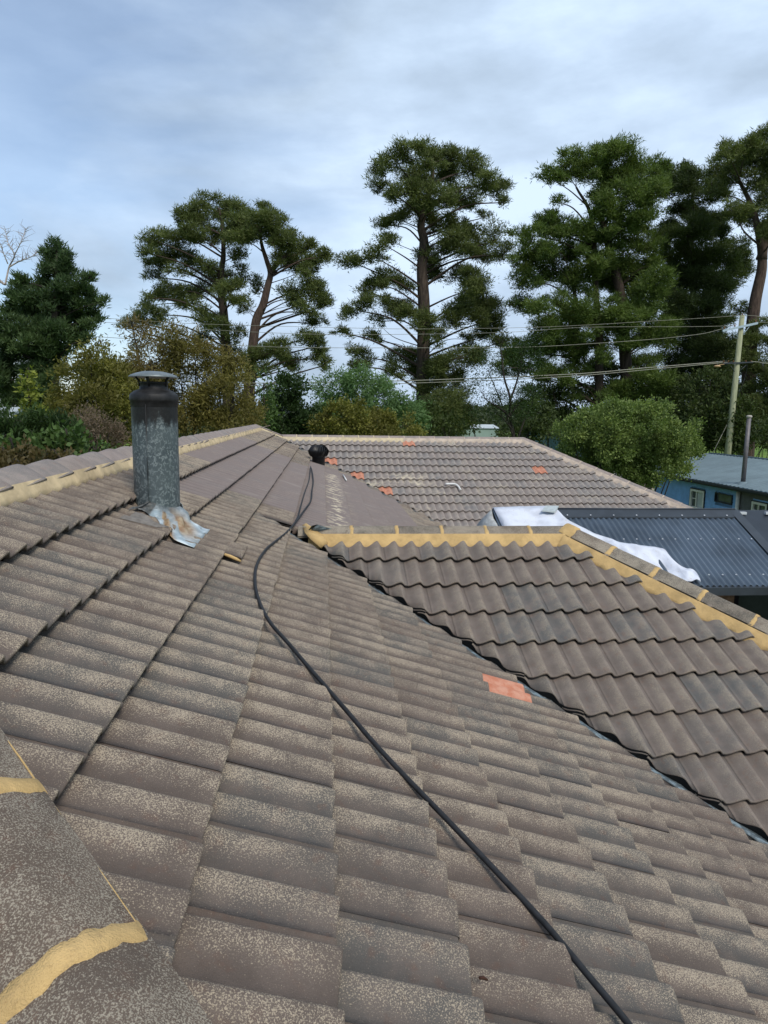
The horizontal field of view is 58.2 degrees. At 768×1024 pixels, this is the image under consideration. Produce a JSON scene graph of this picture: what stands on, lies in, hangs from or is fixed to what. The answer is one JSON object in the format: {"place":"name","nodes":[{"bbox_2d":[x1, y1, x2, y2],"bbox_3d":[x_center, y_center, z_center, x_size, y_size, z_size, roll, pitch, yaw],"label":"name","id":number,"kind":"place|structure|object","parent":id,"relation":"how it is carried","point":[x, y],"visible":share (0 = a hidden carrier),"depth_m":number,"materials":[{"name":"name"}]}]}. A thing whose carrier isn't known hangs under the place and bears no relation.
{"place":"outdoors","nodes":[
{"label":"outdoors","id":0,"kind":"place"},
{"bbox_2d":[0,407,21,417],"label":"neighbour house","id":1,"kind":"structure","parent":0,"point":[16,410],"depth_m":30.86,"materials":[{"name":"metal"}]},
{"bbox_2d":[0,0,767,411],"label":"sky","id":2,"kind":"structure","parent":0,"point":[114,113],"materials":[{"name":"blue"}]},
{"bbox_2d":[86,422,767,457],"bbox_3d":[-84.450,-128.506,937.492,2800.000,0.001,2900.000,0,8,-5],"label":"ground","id":3,"kind":"structure","parent":0,"point":[764,453],"depth_m":123.66,"materials":[{"name":"green plant"}]},
{"bbox_2d":[0,222,37,298],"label":"bare tree","id":4,"kind":"object","parent":3,"relation":"on","point":[10,265],"visible":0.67,"depth_m":42.17,"materials":[{"name":"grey plant"}]},
{"bbox_2d":[12,365,49,416],"bbox_3d":[-8.213,0.035,16.404,0.844,6.960,0.685,0,8,-5],"label":"bushy sapling","id":5,"kind":"object","parent":3,"relation":"on","point":[28,384],"visible":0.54,"depth_m":15.98,"materials":[{"name":"green plant"}]},
{"bbox_2d":[0,433,81,467],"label":"red tinged shrub","id":6,"kind":"object","parent":3,"relation":"on","point":[28,453],"visible":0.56,"depth_m":9.89,"materials":[{"name":"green plant"}]},
{"bbox_2d":[0,399,91,459],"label":"round shrub","id":7,"kind":"object","parent":3,"relation":"on","point":[33,421],"visible":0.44,"depth_m":14.54,"materials":[{"name":"green plant"}]},
{"bbox_2d":[0,233,111,412],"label":"conifer tree","id":8,"kind":"object","parent":3,"relation":"on","point":[44,311],"visible":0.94,"depth_m":36.56,"materials":[{"name":"green plant"}]},
{"bbox_2d":[0,419,120,455],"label":"broadleaf shrub","id":9,"kind":"object","parent":3,"relation":"on","point":[51,438],"visible":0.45,"depth_m":11.89,"materials":[{"name":"green plant"}]},
{"bbox_2d":[39,331,145,451],"bbox_3d":[-9.279,-1.595,22.399,3.504,8.480,4.242,-6,10,-38],"label":"wattle tree","id":10,"kind":"object","parent":3,"relation":"on","point":[98,382],"visible":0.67,"depth_m":21.42,"materials":[{"name":"green plant"}]},
{"bbox_2d":[66,400,131,451],"bbox_3d":[-7.391,0.173,18.210,1.933,6.207,1.927,-4,9,-28],"label":"brown shrub","id":11,"kind":"object","parent":3,"relation":"on","point":[91,419],"visible":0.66,"depth_m":17.79,"materials":[{"name":"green plant"}]},
{"bbox_2d":[113,187,253,407],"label":"pine tree","id":12,"kind":"object","parent":3,"relation":"on","point":[222,286],"visible":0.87,"depth_m":51.94,"materials":[{"name":"green plant"}]},
{"bbox_2d":[108,311,269,436],"bbox_3d":[-7.377,-2.808,26.424,5.965,9.811,5.258,0,8,-5],"label":"acacia tree","id":13,"kind":"object","parent":3,"relation":"on","point":[205,409],"visible":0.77,"depth_m":25.45,"materials":[{"name":"green plant"}]},
{"bbox_2d":[246,366,284,431],"bbox_3d":[-5.410,-2.447,30.617,1.611,7.964,2.438,-3,9,-28],"label":"pale sapling","id":14,"kind":"object","parent":3,"relation":"on","point":[270,401],"visible":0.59,"depth_m":29.92,"materials":[{"name":"green plant"}]},
{"bbox_2d":[219,195,336,420],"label":"pine tree","id":15,"kind":"object","parent":3,"relation":"on","point":[264,220],"visible":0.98,"depth_m":50.68,"materials":[{"name":"green plant"}]},
{"bbox_2d":[261,363,333,434],"bbox_3d":[-3.995,-2.851,32.686,3.736,8.225,3.081,0,8,-5],"label":"dark shrub","id":16,"kind":"object","parent":3,"relation":"on","point":[291,401],"visible":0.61,"depth_m":31.86,"materials":[{"name":"green plant"}]},
{"bbox_2d":[303,392,428,435],"bbox_3d":[-0.899,-1.896,31.089,5.633,6.880,3.378,-2,8,-17],"label":"olive shrub","id":17,"kind":"object","parent":3,"relation":"on","point":[374,421],"visible":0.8,"depth_m":30.07,"materials":[{"name":"green plant"}]},
{"bbox_2d":[306,355,432,431],"bbox_3d":[-0.929,-4.337,39.843,7.748,9.252,4.200,2,8,9],"label":"pepper tree","id":18,"kind":"object","parent":3,"relation":"on","point":[347,382],"visible":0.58,"depth_m":39.17,"materials":[{"name":"green plant"}]},
{"bbox_2d":[0,371,767,1023],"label":"tiled house","id":19,"kind":"structure","parent":3,"relation":"on","point":[216,807],"depth_m":2.53,"materials":[{"name":"tile"}]},
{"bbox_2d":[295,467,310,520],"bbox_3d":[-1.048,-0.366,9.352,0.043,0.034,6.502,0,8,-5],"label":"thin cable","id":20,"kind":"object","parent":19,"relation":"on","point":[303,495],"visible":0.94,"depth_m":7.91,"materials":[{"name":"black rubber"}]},
{"bbox_2d":[253,466,632,1023],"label":"pressure hose","id":21,"kind":"object","parent":19,"relation":"on","point":[575,959],"visible":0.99,"depth_m":2.14,"materials":[{"name":"black rubber"}]},
{"bbox_2d":[445,483,460,490],"bbox_3d":[1.579,-0.572,15.497,0.406,0.150,0.165,6,10,32],"label":"bent pipe","id":22,"kind":"object","parent":19,"relation":"on","point":[457,485],"visible":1,"depth_m":15.52,"materials":[{"name":"white plastic"}]},
{"bbox_2d":[478,976,487,980],"bbox_3d":[0.224,1.049,1.552,0.023,0.014,0.009,0,8,-5],"label":"twig","id":23,"kind":"object","parent":19,"relation":"on","point":[482,978],"visible":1,"depth_m":1.55,"materials":[{"name":"brown wood"}]},
{"bbox_2d":[477,510,497,525],"bbox_3d":[1.453,0.548,9.306,0.269,1.001,1.259,0,8,-5],"label":"plastic sheet","id":24,"kind":"object","parent":19,"relation":"hanging from","point":[487,519],"visible":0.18,"depth_m":9.79,"materials":[{"name":"plastic"}]},
{"bbox_2d":[18,402,757,438],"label":"distant wood","id":25,"kind":"object","parent":3,"relation":"on","point":[500,422],"visible":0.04,"depth_m":171.66,"materials":[{"name":"green plant"}]},
{"bbox_2d":[327,130,519,436],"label":"pine tree","id":26,"kind":"object","parent":3,"relation":"on","point":[471,304],"visible":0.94,"depth_m":51.35,"materials":[{"name":"green plant"}]},
{"bbox_2d":[409,394,568,447],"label":"dark hedge","id":27,"kind":"object","parent":3,"relation":"on","point":[541,428],"visible":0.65,"depth_m":47.18,"materials":[{"name":"green plant"}]},
{"bbox_2d":[462,332,563,436],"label":"thin tree","id":28,"kind":"object","parent":3,"relation":"on","point":[510,420],"visible":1,"depth_m":43.88,"materials":[{"name":"green plant"}]},
{"bbox_2d":[488,129,688,457],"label":"pine tree","id":29,"kind":"object","parent":3,"relation":"on","point":[609,267],"visible":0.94,"depth_m":49.94,"materials":[{"name":"green plant"}]},
{"bbox_2d":[527,359,686,455],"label":"dark hedge","id":30,"kind":"object","parent":3,"relation":"on","point":[613,375],"visible":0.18,"depth_m":53.08,"materials":[{"name":"green plant"}]},
{"bbox_2d":[549,393,707,494],"bbox_3d":[9.188,-0.979,25.922,6.664,6.813,4.873,0,8,-5],"label":"laurel shrub","id":31,"kind":"object","parent":3,"relation":"on","point":[669,446],"visible":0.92,"depth_m":24.59,"materials":[{"name":"green plant"}]},
{"bbox_2d":[492,506,767,619],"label":"veranda roof","id":32,"kind":"structure","parent":3,"relation":"on","point":[717,547],"depth_m":9.61,"materials":[{"name":"grey metal"}]},
{"bbox_2d":[492,506,700,581],"bbox_3d":[2.723,0.365,9.767,2.290,0.825,2.652,0,8,-5],"label":"drop sheet","id":33,"kind":"object","parent":32,"relation":"on","point":[522,516],"visible":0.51,"depth_m":9.47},
{"bbox_2d":[650,157,759,453],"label":"pine tree","id":34,"kind":"object","parent":3,"relation":"on","point":[706,281],"visible":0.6,"depth_m":55.56,"materials":[{"name":"green plant"}]},
{"bbox_2d":[668,363,767,456],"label":"dark hedge","id":35,"kind":"object","parent":3,"relation":"on","point":[716,410],"visible":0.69,"depth_m":48.21,"materials":[{"name":"green plant"}]},
{"bbox_2d":[696,121,767,456],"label":"pine tree","id":36,"kind":"object","parent":3,"relation":"on","point":[741,159],"visible":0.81,"depth_m":49.47,"materials":[{"name":"green plant"}]},
{"bbox_2d":[713,313,757,453],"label":"power pole","id":37,"kind":"object","parent":3,"relation":"on","point":[732,406],"visible":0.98,"depth_m":46.29,"materials":[{"name":"wood"}]},
{"bbox_2d":[15,362,727,385],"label":"power wire","id":38,"kind":"object","parent":37,"relation":"attached to","point":[519,379],"visible":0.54,"depth_m":45.65,"materials":[{"name":"grey metal"}]},
{"bbox_2d":[105,322,711,334],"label":"power wire","id":39,"kind":"object","parent":37,"relation":"attached to","point":[402,334],"visible":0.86,"depth_m":44.81,"materials":[{"name":"black metal"}]},
{"bbox_2d":[93,328,723,347],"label":"power wire","id":40,"kind":"object","parent":37,"relation":"attached to","point":[483,347],"visible":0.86,"depth_m":45.27,"materials":[{"name":"black metal"}]},
{"bbox_2d":[85,315,741,328],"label":"power wire","id":41,"kind":"object","parent":37,"relation":"attached to","point":[457,328],"visible":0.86,"depth_m":44.98,"materials":[{"name":"black metal"}]},
{"bbox_2d":[115,361,722,383],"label":"power wire","id":42,"kind":"object","parent":37,"relation":"attached to","point":[539,375],"visible":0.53,"depth_m":45.65,"materials":[{"name":"grey metal"}]},
{"bbox_2d":[755,433,767,457],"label":"garden shrub","id":43,"kind":"object","parent":3,"relation":"on","point":[762,443],"visible":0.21,"depth_m":73.74,"materials":[{"name":"green plant"}]},
{"bbox_2d":[457,424,498,436],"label":"long shed","id":44,"kind":"structure","parent":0,"point":[486,430],"depth_m":96.23,"materials":[{"name":"metal"}]},
{"bbox_2d":[520,431,587,456],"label":"teal fence","id":45,"kind":"object","parent":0,"point":[550,443],"depth_m":71.45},
{"bbox_2d":[652,415,767,509],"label":"blue house","id":46,"kind":"structure","parent":0,"point":[736,482],"depth_m":33.40,"materials":[{"name":"metal"}]},
{"bbox_2d":[689,487,705,507],"bbox_3d":[15.594,-0.622,34.373,0.105,1.067,1.384,0,8,-5],"label":"window","id":47,"kind":"structure","parent":46,"relation":"in","point":[696,496],"depth_m":34.43,"materials":[{"name":"beige paint"}]},
{"bbox_2d":[714,492,732,504],"bbox_3d":[15.795,-0.626,32.100,0.105,0.449,1.400,0,8,-5],"label":"vent window","id":48,"kind":"structure","parent":46,"relation":"in","point":[723,498],"depth_m":32.14,"materials":[{"name":"black glass"}]},
{"bbox_2d":[750,500,767,509],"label":"window","id":49,"kind":"structure","parent":46,"relation":"in","point":[755,505],"depth_m":29.51,"materials":[{"name":"beige paint"}]}
]}

